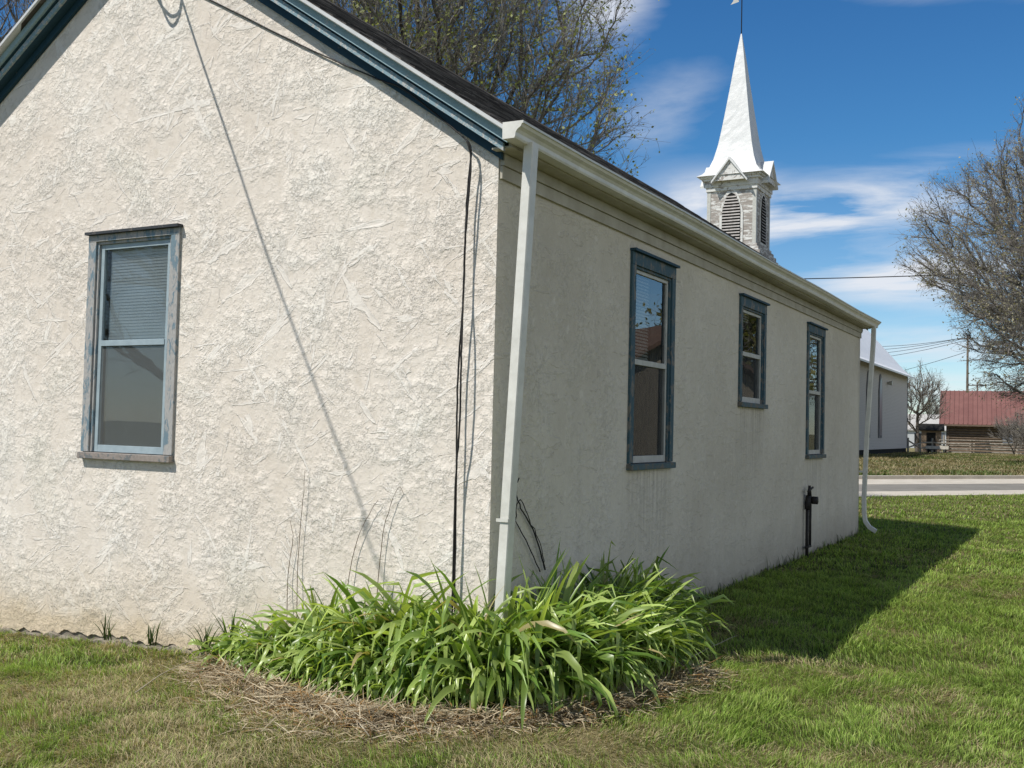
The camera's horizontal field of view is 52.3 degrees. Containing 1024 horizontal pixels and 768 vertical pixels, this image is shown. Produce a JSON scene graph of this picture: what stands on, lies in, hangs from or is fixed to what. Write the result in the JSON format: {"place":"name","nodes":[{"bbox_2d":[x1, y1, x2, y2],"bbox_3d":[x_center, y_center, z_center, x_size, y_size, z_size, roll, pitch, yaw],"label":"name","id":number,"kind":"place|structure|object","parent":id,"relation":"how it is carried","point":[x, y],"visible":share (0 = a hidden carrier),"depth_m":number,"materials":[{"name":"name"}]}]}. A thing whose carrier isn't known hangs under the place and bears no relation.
{"place":"outdoors","nodes":[
{"label":"outdoors","id":0,"kind":"place"},
{"bbox_2d":[0,448,1023,767],"bbox_3d":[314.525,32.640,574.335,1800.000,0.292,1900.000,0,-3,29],"label":"ground","id":1,"kind":"structure","parent":0,"point":[640,750],"depth_m":6.23,"materials":[{"name":"green plant"}]},
{"bbox_2d":[0,0,34,42],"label":"bare tree","id":2,"kind":"object","parent":1,"relation":"on","point":[10,6],"depth_m":17.05,"materials":[{"name":"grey plant"}]},
{"bbox_2d":[94,613,113,639],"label":"grass tuft","id":3,"kind":"object","parent":1,"relation":"on","point":[105,631],"visible":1,"depth_m":7.49,"materials":[{"name":"green plant"}]},
{"bbox_2d":[146,622,160,645],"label":"grass tuft","id":4,"kind":"object","parent":1,"relation":"on","point":[150,639],"visible":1,"depth_m":7.36,"materials":[{"name":"green plant"}]},
{"bbox_2d":[0,0,880,654],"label":"house","id":5,"kind":"structure","parent":1,"relation":"on","point":[230,274],"depth_m":7.78,"materials":[{"name":"paint"}]},
{"bbox_2d":[77,223,182,462],"bbox_3d":[-2.949,-0.308,8.091,1.031,1.794,0.123,0,-3,29],"label":"window","id":6,"kind":"structure","parent":5,"relation":"in","point":[142,367],"depth_m":8.15,"materials":[{"name":"clear glass"}]},
{"bbox_2d":[210,0,471,616],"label":"television cable","id":7,"kind":"object","parent":5,"relation":"attached to","point":[460,364],"visible":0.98,"depth_m":6.56,"materials":[{"name":"black rubber"}]},
{"bbox_2d":[515,478,545,571],"bbox_3d":[0.085,0.928,6.820,0.021,0.650,0.615,0,-3,29],"label":"dead vine","id":8,"kind":"object","parent":5,"relation":"attached to","point":[535,535],"visible":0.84,"depth_m":6.89,"materials":[{"name":"plant"}]},
{"bbox_2d":[626,247,679,470],"bbox_3d":[1.112,-0.180,8.876,0.267,1.794,1.031,0,-3,29],"label":"window","id":9,"kind":"structure","parent":5,"relation":"in","point":[645,264],"depth_m":9.07,"materials":[{"name":"teal paint"}]},
{"bbox_2d":[738,293,769,408],"bbox_3d":[2.567,-0.338,11.501,0.267,1.199,1.031,0,-3,29],"label":"window","id":10,"kind":"structure","parent":5,"relation":"in","point":[748,305],"depth_m":11.64,"materials":[{"name":"teal paint"}]},
{"bbox_2d":[805,322,827,458],"bbox_3d":[4.085,0.104,14.092,0.123,1.794,1.031,0,-3,29],"label":"window","id":11,"kind":"structure","parent":5,"relation":"in","point":[815,331],"depth_m":14.40,"materials":[{"name":"teal paint"}]},
{"bbox_2d":[153,648,758,749],"bbox_3d":[-0.317,1.788,6.142,4.066,0.270,2.298,1,-2,-2],"label":"dead leaf thatch","id":12,"kind":"object","parent":1,"relation":"on","point":[298,699],"visible":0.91,"depth_m":5.74,"materials":[{"name":"plant"}]},
{"bbox_2d":[135,651,210,692],"bbox_3d":[-2.070,1.784,6.645,0.030,0.026,1.369,1,-2,8],"label":"dry stalk","id":13,"kind":"object","parent":12,"relation":"on","point":[167,671],"visible":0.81,"depth_m":6.37,"materials":[{"name":"brown plant"}]},
{"bbox_2d":[339,689,369,735],"bbox_3d":[-0.874,1.765,5.667,0.026,0.041,0.897,2,-2,-19],"label":"dry stick","id":14,"kind":"object","parent":12,"relation":"on","point":[340,690],"visible":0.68,"depth_m":5.53,"materials":[{"name":"beige plant"}]},
{"bbox_2d":[187,537,742,729],"bbox_3d":[-0.003,1.473,6.773,3.849,0.979,2.774,2,-3,-22],"label":"lily bed","id":15,"kind":"object","parent":1,"relation":"on","point":[547,644],"visible":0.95,"depth_m":6.15,"materials":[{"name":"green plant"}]},
{"bbox_2d":[184,621,220,654],"bbox_3d":[-2.102,1.711,7.054,0.354,0.259,0.279,1,-2,-1],"label":"grass tuft","id":16,"kind":"object","parent":15,"relation":"on","point":[206,637],"visible":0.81,"depth_m":7.09,"materials":[{"name":"green plant"}]},
{"bbox_2d":[211,608,246,637],"bbox_3d":[-1.924,1.688,7.226,0.351,0.326,0.310,2,-2,-20],"label":"grass tuft","id":17,"kind":"object","parent":15,"relation":"on","point":[232,625],"visible":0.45,"depth_m":7.21,"materials":[{"name":"green plant"}]},
{"bbox_2d":[286,521,293,622],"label":"bare plant","id":18,"kind":"object","parent":15,"relation":"on","point":[288,571],"visible":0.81,"depth_m":7.18,"materials":[{"name":"plant"}]},
{"bbox_2d":[296,474,304,616],"bbox_3d":[-1.454,1.198,7.130,0.041,1.219,0.028,0,-3,29],"label":"bare plant","id":19,"kind":"object","parent":15,"relation":"on","point":[299,543],"visible":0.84,"depth_m":7.15,"materials":[{"name":"plant"}]},
{"bbox_2d":[346,500,377,597],"bbox_3d":[-1.009,1.284,6.887,0.270,1.049,0.021,0,-3,24],"label":"bare plant","id":20,"kind":"object","parent":15,"relation":"on","point":[355,546],"visible":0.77,"depth_m":6.92,"materials":[{"name":"plant"}]},
{"bbox_2d":[375,487,403,619],"bbox_3d":[-0.800,1.237,6.776,0.206,1.142,0.024,0,-3,23],"label":"bare plant","id":21,"kind":"object","parent":15,"relation":"on","point":[382,539],"visible":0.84,"depth_m":6.81,"materials":[{"name":"plant"}]},
{"bbox_2d":[541,551,695,645],"bbox_3d":[0.650,1.495,7.477,1.270,0.847,1.888,1,-2,-2],"label":"lily clump","id":22,"kind":"object","parent":15,"relation":"on","point":[665,614],"visible":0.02,"depth_m":7.07,"materials":[{"name":"green plant"}]},
{"bbox_2d":[691,636,734,657],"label":"dry stalk","id":23,"kind":"object","parent":15,"relation":"on","point":[711,646],"visible":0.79,"depth_m":7.47,"materials":[{"name":"plant"}]},
{"bbox_2d":[329,0,670,175],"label":"bare tree","id":24,"kind":"object","parent":1,"relation":"on","point":[445,20],"visible":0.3,"depth_m":21.26,"materials":[{"name":"brown plant"}]},
{"bbox_2d":[686,529,860,602],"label":"wall foot weeds","id":25,"kind":"object","parent":1,"relation":"on","point":[724,586],"depth_m":12.34,"materials":[{"name":"green plant"}]},
{"bbox_2d":[697,0,916,454],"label":"church","id":26,"kind":"structure","parent":1,"relation":"on","point":[738,179],"depth_m":67.06,"materials":[{"name":"white paint"}]},
{"bbox_2d":[866,370,869,437],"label":"window","id":27,"kind":"structure","parent":26,"relation":"in","point":[868,370],"depth_m":77.75,"materials":[{"name":"grey glass"}]},
{"bbox_2d":[878,374,881,437],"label":"window","id":28,"kind":"structure","parent":26,"relation":"in","point":[880,377],"depth_m":82.44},
{"bbox_2d":[907,435,944,452],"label":"post fence","id":29,"kind":"object","parent":1,"relation":"on","point":[919,444],"visible":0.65,"depth_m":97.03,"materials":[{"name":"grey wood"}]},
{"bbox_2d":[904,360,952,451],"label":"bare tree","id":30,"kind":"object","parent":1,"relation":"on","point":[923,393],"visible":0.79,"depth_m":105.64,"materials":[{"name":"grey plant"}]},
{"bbox_2d":[919,424,944,451],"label":"shed","id":31,"kind":"structure","parent":1,"relation":"on","point":[929,432],"depth_m":109.08,"materials":[{"name":"brown wood"}]},
{"bbox_2d":[926,433,935,451],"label":"door","id":32,"kind":"structure","parent":31,"relation":"in","point":[928,435],"depth_m":109.00,"materials":[{"name":"black wood"}]},
{"bbox_2d":[925,446,948,452],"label":"picnic table","id":33,"kind":"object","parent":1,"relation":"on","point":[928,448],"visible":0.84,"depth_m":90.65,"materials":[{"name":"white wood"}]},
{"bbox_2d":[859,451,1023,474],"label":"rough grass","id":34,"kind":"structure","parent":1,"relation":"on","point":[920,463],"depth_m":56.24,"materials":[{"name":"plant"}]},
{"bbox_2d":[1002,406,1023,449],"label":"bare bush","id":35,"kind":"object","parent":34,"relation":"on","point":[1016,426],"visible":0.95,"depth_m":92.46,"materials":[{"name":"grey plant"}]},
{"bbox_2d":[859,479,1023,483],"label":"gutter pan","id":36,"kind":"object","parent":1,"relation":"on","point":[945,481],"visible":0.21,"depth_m":37.00,"materials":[{"name":"concrete"}]},
{"bbox_2d":[859,475,1023,478],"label":"kerb","id":37,"kind":"structure","parent":1,"relation":"on","point":[945,477],"depth_m":39.22,"materials":[{"name":"concrete"}]},
{"bbox_2d":[892,92,1023,428],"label":"bare tree","id":38,"kind":"object","parent":1,"relation":"on","point":[1010,300],"visible":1,"depth_m":60.37,"materials":[{"name":"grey plant"}]},
{"bbox_2d":[957,337,978,390],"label":"utility pole","id":39,"kind":"object","parent":1,"relation":"on","point":[967,372],"visible":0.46,"depth_m":125.26,"materials":[{"name":"brown wood"}]},
{"bbox_2d":[883,337,964,369],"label":"power line","id":40,"kind":"object","parent":39,"relation":"attached to","point":[926,349],"visible":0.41,"depth_m":134.75,"materials":[{"name":"black metal"}]},
{"bbox_2d":[939,440,1023,454],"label":"rail fence","id":41,"kind":"object","parent":1,"relation":"on","point":[963,444],"visible":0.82,"depth_m":100.81,"materials":[{"name":"wood"}]},
{"bbox_2d":[939,390,1023,452],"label":"log cabin","id":42,"kind":"object","parent":1,"relation":"on","point":[969,416],"visible":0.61,"depth_m":111.83,"materials":[{"name":"red metal"}]},
{"bbox_2d":[989,408,1023,454],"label":"bare bush","id":43,"kind":"object","parent":1,"relation":"on","point":[1007,435],"visible":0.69,"depth_m":97.07,"materials":[{"name":"grey plant"}]},
{"bbox_2d":[0,0,1023,413],"label":"sky","id":44,"kind":"structure","parent":0,"point":[855,102],"materials":[{"name":"blue"}]},
{"bbox_2d":[804,271,1023,278],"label":"overhead wire","id":45,"kind":"object","parent":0,"point":[881,276],"visible":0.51,"depth_m":61.98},
{"bbox_2d":[907,414,945,447],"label":"house","id":46,"kind":"structure","parent":0,"point":[911,435],"depth_m":140.60,"materials":[{"name":"white paint"}]},
{"bbox_2d":[920,391,939,413],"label":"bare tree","id":47,"kind":"object","parent":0,"point":[932,409],"visible":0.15,"depth_m":169.79,"materials":[{"name":"grey plant"}]},
{"bbox_2d":[859,484,1023,491],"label":"road","id":48,"kind":"structure","parent":0,"point":[922,487],"depth_m":32.78,"materials":[{"name":"grey asphalt"}]},
{"bbox_2d":[859,490,1023,496],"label":"sidewalk","id":49,"kind":"structure","parent":0,"point":[934,493],"depth_m":29.32,"materials":[{"name":"concrete"}]}
]}

